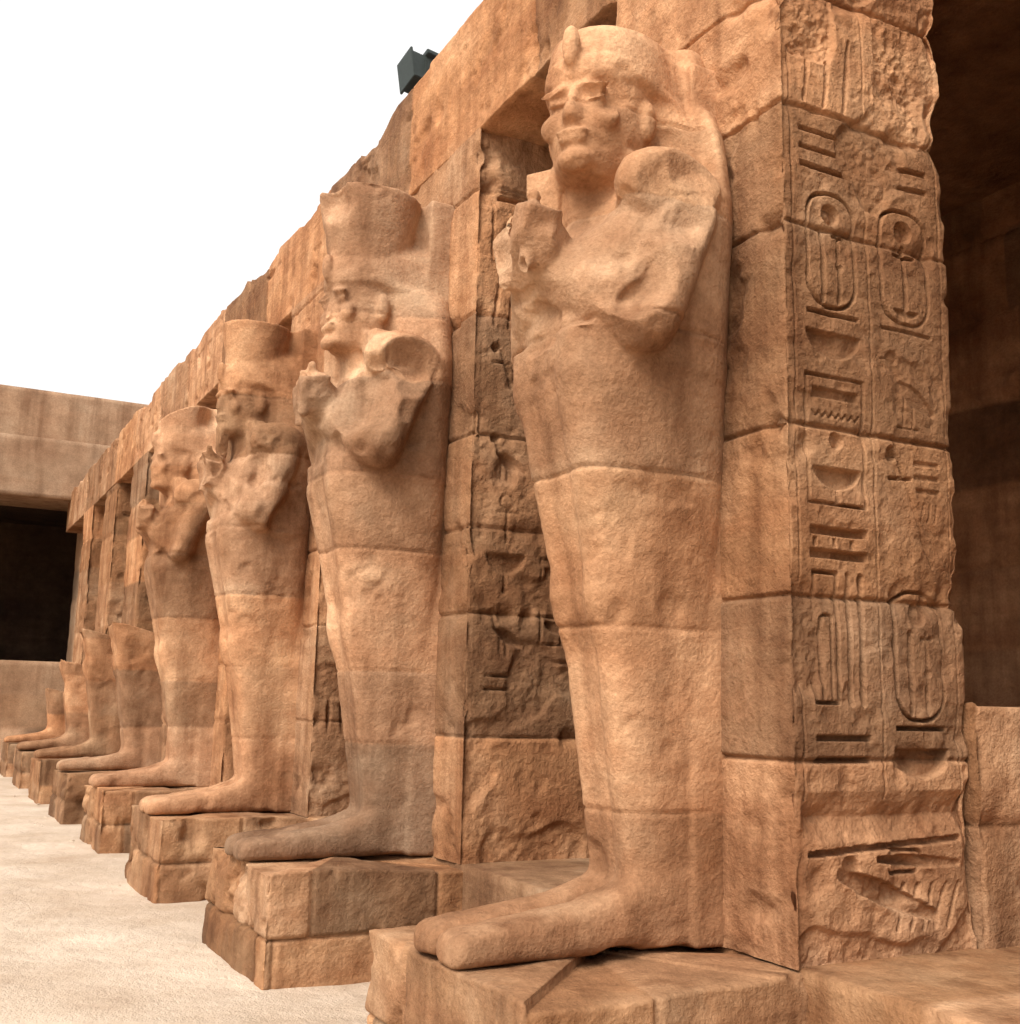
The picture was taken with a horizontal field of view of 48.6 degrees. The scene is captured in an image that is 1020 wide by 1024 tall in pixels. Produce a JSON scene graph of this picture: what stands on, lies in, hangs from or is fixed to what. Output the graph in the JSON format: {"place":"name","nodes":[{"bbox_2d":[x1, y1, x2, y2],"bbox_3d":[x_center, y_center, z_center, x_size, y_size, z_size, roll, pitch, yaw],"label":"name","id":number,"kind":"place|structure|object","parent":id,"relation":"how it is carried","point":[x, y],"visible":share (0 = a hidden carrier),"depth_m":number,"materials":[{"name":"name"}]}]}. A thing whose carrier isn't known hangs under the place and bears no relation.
{"place":"outdoors","nodes":[
{"label":"outdoors","id":0,"kind":"place"},
{"bbox_2d":[0,505,66,527],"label":"ceiling","id":1,"kind":"structure","parent":0,"point":[31,516],"depth_m":30.02,"materials":[{"name":"brown stone"}]},
{"bbox_2d":[0,522,76,661],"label":"terrace wall","id":2,"kind":"structure","parent":0,"point":[37,566],"depth_m":31.28,"materials":[{"name":"black"}]},
{"bbox_2d":[0,433,110,510],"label":"stone lintel","id":3,"kind":"structure","parent":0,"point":[42,473],"depth_m":26.86,"materials":[{"name":"brown stone"}]},
{"bbox_2d":[0,384,147,445],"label":"terrace parapet","id":4,"kind":"structure","parent":3,"relation":"on","point":[56,415],"depth_m":27.44,"materials":[{"name":"brown stone"}]},
{"bbox_2d":[66,533,82,660],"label":"terrace pier","id":5,"kind":"structure","parent":0,"point":[79,545],"depth_m":27.94,"materials":[{"name":"brown stone"}]},
{"bbox_2d":[0,774,369,1023],"bbox_3d":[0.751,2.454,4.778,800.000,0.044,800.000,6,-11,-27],"label":"sand ground","id":6,"kind":"structure","parent":0,"point":[106,959],"depth_m":7.03,"materials":[{"name":"beige sand"}]},
{"bbox_2d":[0,742,19,776],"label":"statue pedestal","id":7,"kind":"object","parent":6,"relation":"on","point":[6,761],"visible":0.3,"depth_m":22.07,"materials":[{"name":"stone"}]},
{"bbox_2d":[4,688,64,741],"bbox_3d":[-9.551,4.149,23.048,1.341,1.107,0.511,6,-11,-27],"label":"osiride statue","id":8,"kind":"object","parent":7,"relation":"on","point":[55,727],"visible":0.63,"depth_m":22.96,"materials":[{"name":"brown stone"}]},
{"bbox_2d":[72,505,104,663],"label":"stone pillar","id":9,"kind":"structure","parent":7,"relation":"on","point":[87,597],"depth_m":23.39,"materials":[{"name":"brown stone"}]},
{"bbox_2d":[12,748,35,788],"bbox_3d":[-8.115,4.610,20.303,1.443,0.687,1.420,6,-11,-27],"label":"statue pedestal","id":10,"kind":"object","parent":6,"relation":"on","point":[21,778],"visible":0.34,"depth_m":19.45,"materials":[{"name":"stone"}]},
{"bbox_2d":[16,659,88,749],"bbox_3d":[-8.129,3.486,20.458,1.345,1.608,0.573,6,-11,-27],"label":"osiride statue","id":11,"kind":"object","parent":10,"relation":"on","point":[76,714],"visible":0.61,"depth_m":20.36,"materials":[{"name":"brown stone"}]},
{"bbox_2d":[95,482,130,634],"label":"stone pillar","id":12,"kind":"structure","parent":10,"relation":"on","point":[110,599],"depth_m":20.77,"materials":[{"name":"brown stone"}]},
{"bbox_2d":[0,660,63,760],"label":"terrace platform","id":13,"kind":"structure","parent":6,"relation":"on","point":[24,685],"depth_m":25.23,"materials":[{"name":"stone"}]},
{"bbox_2d":[28,758,70,803],"bbox_3d":[-6.709,4.193,17.688,1.422,0.690,1.404,6,-11,-27],"label":"statue pedestal","id":14,"kind":"object","parent":6,"relation":"on","point":[41,782],"visible":0.32,"depth_m":16.86,"materials":[{"name":"stone"}]},
{"bbox_2d":[34,629,120,758],"bbox_3d":[-6.710,2.871,17.866,1.336,2.009,0.634,6,-11,-27],"label":"osiride statue","id":15,"kind":"object","parent":14,"relation":"on","point":[103,718],"visible":0.67,"depth_m":17.76,"materials":[{"name":"brown stone"}]},
{"bbox_2d":[120,452,161,747],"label":"stone pillar","id":16,"kind":"structure","parent":14,"relation":"on","point":[136,611],"depth_m":18.21,"materials":[{"name":"brown stone"}]},
{"bbox_2d":[48,770,119,824],"bbox_3d":[-5.302,3.778,15.071,1.430,0.690,1.410,6,-11,-27],"label":"statue pedestal","id":17,"kind":"object","parent":6,"relation":"on","point":[66,798],"visible":0.36,"depth_m":14.28,"materials":[{"name":"stone"}]},
{"bbox_2d":[56,622,162,770],"bbox_3d":[-5.314,2.484,15.260,1.343,1.959,0.656,6,-11,-27],"label":"osiride statue","id":18,"kind":"object","parent":17,"relation":"on","point":[138,680],"visible":0.76,"depth_m":15.15,"materials":[{"name":"brown stone"}]},
{"bbox_2d":[157,713,166,762],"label":"stone pillar","id":19,"kind":"structure","parent":17,"relation":"on","point":[161,754],"depth_m":14.99,"materials":[{"name":"brown stone"}]},
{"bbox_2d":[80,785,204,853],"bbox_3d":[-3.894,3.363,12.456,1.419,0.688,1.408,6,-11,-27],"label":"statue pedestal","id":20,"kind":"object","parent":6,"relation":"on","point":[106,825],"visible":0.42,"depth_m":11.67,"materials":[{"name":"stone"}]},
{"bbox_2d":[89,406,219,787],"bbox_3d":[-3.880,0.896,12.876,1.375,4.345,1.226,6,-11,-27],"label":"osiride statue","id":21,"kind":"object","parent":20,"relation":"on","point":[181,597],"visible":0.75,"depth_m":12.61,"materials":[{"name":"brown stone"}]},
{"bbox_2d":[13,796,344,989],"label":"ground pebbles","id":22,"kind":"object","parent":6,"relation":"on","point":[111,891],"visible":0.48,"depth_m":9.66,"materials":[{"name":"beige stone"}]},
{"bbox_2d":[125,805,308,903],"bbox_3d":[-2.488,2.950,9.843,1.462,0.686,1.435,6,-11,-27],"label":"statue pedestal","id":23,"kind":"object","parent":6,"relation":"on","point":[170,859],"visible":0.53,"depth_m":9.13,"materials":[{"name":"stone"}]},
{"bbox_2d":[139,319,317,814],"bbox_3d":[-2.448,0.441,10.221,1.372,4.414,1.167,6,-11,-27],"label":"osiride statue","id":24,"kind":"object","parent":23,"relation":"on","point":[253,475],"visible":0.9,"depth_m":10.01,"materials":[{"name":"brown stone"}]},
{"bbox_2d":[202,847,462,989],"bbox_3d":[-1.079,2.533,7.219,1.430,0.688,1.405,6,-11,-27],"label":"statue pedestal","id":25,"kind":"object","parent":6,"relation":"on","point":[275,924],"visible":0.66,"depth_m":6.57,"materials":[{"name":"stone"}]},
{"bbox_2d":[224,182,454,860],"bbox_3d":[-1.066,-0.003,7.656,1.379,4.487,1.203,6,-11,-27],"label":"osiride statue","id":26,"kind":"object","parent":25,"relation":"on","point":[371,406],"visible":0.88,"depth_m":7.43,"materials":[{"name":"brown stone"}]},
{"bbox_2d":[365,925,807,1023],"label":"statue pedestal","id":27,"kind":"object","parent":6,"relation":"on","point":[410,983],"visible":0.77,"depth_m":4.20,"materials":[{"name":"stone"}]},
{"bbox_2d":[414,25,732,969],"bbox_3d":[0.334,-0.240,4.982,1.342,4.118,1.119,6,-11,-27],"label":"osiride statue","id":28,"kind":"object","parent":27,"relation":"on","point":[612,247],"visible":0.98,"depth_m":4.78,"materials":[{"name":"brown stone"}]},
{"bbox_2d":[307,816,1019,1023],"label":"stone platform","id":29,"kind":"structure","parent":6,"relation":"on","point":[972,986],"depth_m":4.23,"materials":[{"name":"brown stone"}]},
{"bbox_2d":[290,280,349,816],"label":"stone pillar","id":30,"kind":"structure","parent":29,"relation":"on","point":[320,786],"depth_m":9.80,"materials":[{"name":"brown stone"}]},
{"bbox_2d":[412,127,588,863],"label":"stone pillar","id":31,"kind":"structure","parent":29,"relation":"on","point":[507,787],"depth_m":7.38,"materials":[{"name":"brown stone"}]},
{"bbox_2d":[616,0,976,969],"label":"stone pillar","id":32,"kind":"structure","parent":29,"relation":"on","point":[844,764],"depth_m":4.84,"materials":[{"name":"brown stone"}]},
{"bbox_2d":[66,0,616,533],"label":"architrave","id":33,"kind":"object","parent":32,"relation":"on","point":[486,72],"visible":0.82,"depth_m":8.72,"materials":[{"name":"stone"}]},
{"bbox_2d":[397,46,438,94],"bbox_3d":[-1.160,-3.449,10.386,0.509,0.492,2.466,6,-11,-27],"label":"floodlight","id":34,"kind":"object","parent":33,"relation":"attached to","point":[413,67],"visible":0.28,"depth_m":9.33,"materials":[{"name":"grey paint"}]},
{"bbox_2d":[941,182,1019,706],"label":"wall","id":35,"kind":"structure","parent":6,"relation":"on","point":[981,250],"depth_m":8.99,"materials":[{"name":"brown stone"}]},
{"bbox_2d":[209,382,233,786],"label":"stone pillar","id":36,"kind":"structure","parent":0,"point":[222,769],"depth_m":12.34,"materials":[{"name":"brown stone"}]},
{"bbox_2d":[0,0,482,404],"label":"sky","id":37,"kind":"structure","parent":0,"point":[158,158],"materials":[{"name":"white"}]},
{"bbox_2d":[926,0,1019,216],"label":"portico roof slabs","id":38,"kind":"structure","parent":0,"point":[974,153],"depth_m":7.78,"materials":[{"name":"brown stone"}]},
{"bbox_2d":[961,702,1019,948],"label":"wall","id":39,"kind":"structure","parent":0,"point":[991,800],"depth_m":4.87,"materials":[{"name":"stone"}]}
]}

